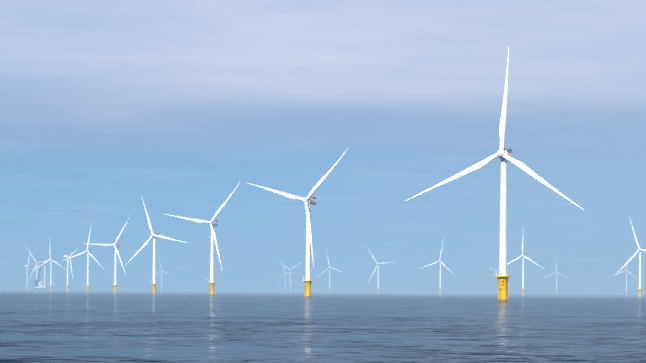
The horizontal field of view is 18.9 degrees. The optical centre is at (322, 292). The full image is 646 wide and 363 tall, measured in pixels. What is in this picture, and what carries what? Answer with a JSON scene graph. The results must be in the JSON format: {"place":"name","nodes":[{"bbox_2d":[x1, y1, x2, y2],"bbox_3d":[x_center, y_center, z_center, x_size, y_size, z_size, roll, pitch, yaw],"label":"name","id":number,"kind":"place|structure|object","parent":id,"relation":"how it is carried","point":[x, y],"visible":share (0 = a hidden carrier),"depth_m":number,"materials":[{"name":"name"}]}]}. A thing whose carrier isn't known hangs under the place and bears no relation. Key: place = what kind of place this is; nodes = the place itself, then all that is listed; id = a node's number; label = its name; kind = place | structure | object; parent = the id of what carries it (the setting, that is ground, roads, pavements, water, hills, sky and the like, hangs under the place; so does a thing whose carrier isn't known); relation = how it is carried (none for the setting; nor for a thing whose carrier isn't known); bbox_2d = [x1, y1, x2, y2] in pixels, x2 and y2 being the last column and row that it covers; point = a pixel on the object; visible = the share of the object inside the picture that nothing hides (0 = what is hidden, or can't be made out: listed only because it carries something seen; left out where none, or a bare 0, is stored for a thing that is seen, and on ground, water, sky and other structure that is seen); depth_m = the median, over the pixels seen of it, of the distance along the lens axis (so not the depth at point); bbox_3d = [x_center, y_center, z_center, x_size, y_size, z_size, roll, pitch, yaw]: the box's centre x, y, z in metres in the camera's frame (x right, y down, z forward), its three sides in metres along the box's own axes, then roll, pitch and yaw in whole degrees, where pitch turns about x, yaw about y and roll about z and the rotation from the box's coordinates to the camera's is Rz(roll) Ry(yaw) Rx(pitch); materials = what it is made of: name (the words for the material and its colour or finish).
{"place":"outdoors","nodes":[
{"label":"outdoors","id":0,"kind":"place"},
{"bbox_2d":[0,290,645,362],"bbox_3d":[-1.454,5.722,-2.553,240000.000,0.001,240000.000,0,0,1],"label":"sea water","id":1,"kind":"structure","parent":0,"point":[53,326],"depth_m":313.22,"materials":[{"name":"blue liquid"}]},
{"bbox_2d":[24,252,32,290],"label":"turbine","id":2,"kind":"object","parent":1,"relation":"on","point":[25,265],"visible":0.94,"depth_m":8258.00,"materials":[{"name":"white metal"}]},
{"bbox_2d":[26,247,49,278],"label":"turbine","id":3,"kind":"object","parent":1,"relation":"on","point":[37,263],"visible":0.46,"depth_m":7417.93,"materials":[{"name":"white metal"}]},
{"bbox_2d":[34,256,53,291],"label":"jack up vessel","id":4,"kind":"object","parent":1,"relation":"on","point":[40,285],"visible":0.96,"depth_m":7333.41,"materials":[{"name":"white metal"}]},
{"bbox_2d":[34,249,64,291],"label":"turbine","id":5,"kind":"object","parent":1,"relation":"on","point":[51,260],"visible":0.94,"depth_m":6538.93,"materials":[{"name":"white metal"}]},
{"bbox_2d":[60,243,79,291],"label":"turbine","id":6,"kind":"object","parent":1,"relation":"on","point":[67,256],"visible":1,"depth_m":5927.59,"materials":[{"name":"white metal"}]},
{"bbox_2d":[62,222,104,292],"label":"turbine","id":7,"kind":"object","parent":1,"relation":"on","point":[88,254],"visible":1,"depth_m":5157.25,"materials":[{"name":"white metal"}]},
{"bbox_2d":[92,220,127,292],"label":"turbine","id":8,"kind":"object","parent":1,"relation":"on","point":[115,245],"visible":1,"depth_m":4429.20,"materials":[{"name":"white metal"}]},
{"bbox_2d":[129,195,186,293],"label":"turbine","id":9,"kind":"object","parent":1,"relation":"on","point":[154,236],"visible":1,"depth_m":3644.61,"materials":[{"name":"white metal"}]},
{"bbox_2d":[149,258,170,291],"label":"turbine","id":10,"kind":"object","parent":1,"relation":"on","point":[161,271],"visible":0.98,"depth_m":9898.33,"materials":[{"name":"white metal"}]},
{"bbox_2d":[165,181,240,294],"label":"turbine","id":11,"kind":"object","parent":1,"relation":"on","point":[213,222],"visible":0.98,"depth_m":2956.22,"materials":[{"name":"white metal"}]},
{"bbox_2d":[278,260,292,292],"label":"turbine","id":12,"kind":"object","parent":1,"relation":"in","point":[285,273],"visible":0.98,"depth_m":10391.06,"materials":[{"name":"white metal"}]},
{"bbox_2d":[280,263,299,292],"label":"turbine","id":13,"kind":"object","parent":1,"relation":"in","point":[290,289],"visible":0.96,"depth_m":9062.73,"materials":[{"name":"white metal"}]},
{"bbox_2d":[245,146,349,296],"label":"turbine","id":14,"kind":"object","parent":1,"relation":"on","point":[308,200],"visible":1,"depth_m":2209.74,"materials":[{"name":"white metal"}]},
{"bbox_2d":[314,254,343,293],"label":"turbine","id":15,"kind":"object","parent":1,"relation":"on","point":[329,288],"visible":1,"depth_m":8044.06,"materials":[{"name":"white metal"}]},
{"bbox_2d":[368,249,391,293],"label":"turbine","id":16,"kind":"object","parent":1,"relation":"on","point":[378,264],"visible":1,"depth_m":7044.35,"materials":[{"name":"white metal"}]},
{"bbox_2d":[419,238,453,294],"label":"turbine","id":17,"kind":"object","parent":1,"relation":"on","point":[440,261],"visible":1,"depth_m":6276.89,"materials":[{"name":"white metal"}]},
{"bbox_2d":[404,45,586,301],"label":"turbine","id":18,"kind":"object","parent":1,"relation":"on","point":[503,154],"visible":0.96,"depth_m":1450.36,"materials":[{"name":"white metal"}]},
{"bbox_2d":[507,239,546,295],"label":"turbine","id":19,"kind":"object","parent":1,"relation":"on","point":[523,289],"visible":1,"depth_m":5282.33,"materials":[{"name":"white metal"}]},
{"bbox_2d":[542,257,567,295],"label":"turbine","id":20,"kind":"object","parent":1,"relation":"on","point":[556,272],"visible":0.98,"depth_m":9024.81,"materials":[{"name":"white metal"}]},
{"bbox_2d":[614,255,637,295],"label":"turbine","id":21,"kind":"object","parent":1,"relation":"on","point":[626,270],"visible":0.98,"depth_m":8231.68,"materials":[{"name":"white metal"}]},
{"bbox_2d":[617,217,645,296],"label":"turbine","id":22,"kind":"object","parent":1,"relation":"on","point":[639,250],"visible":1,"depth_m":4477.85,"materials":[{"name":"white metal"}]},
{"bbox_2d":[0,0,645,294],"label":"sky","id":23,"kind":"structure","parent":0,"point":[105,105],"materials":[{"name":"blue"}]}
]}

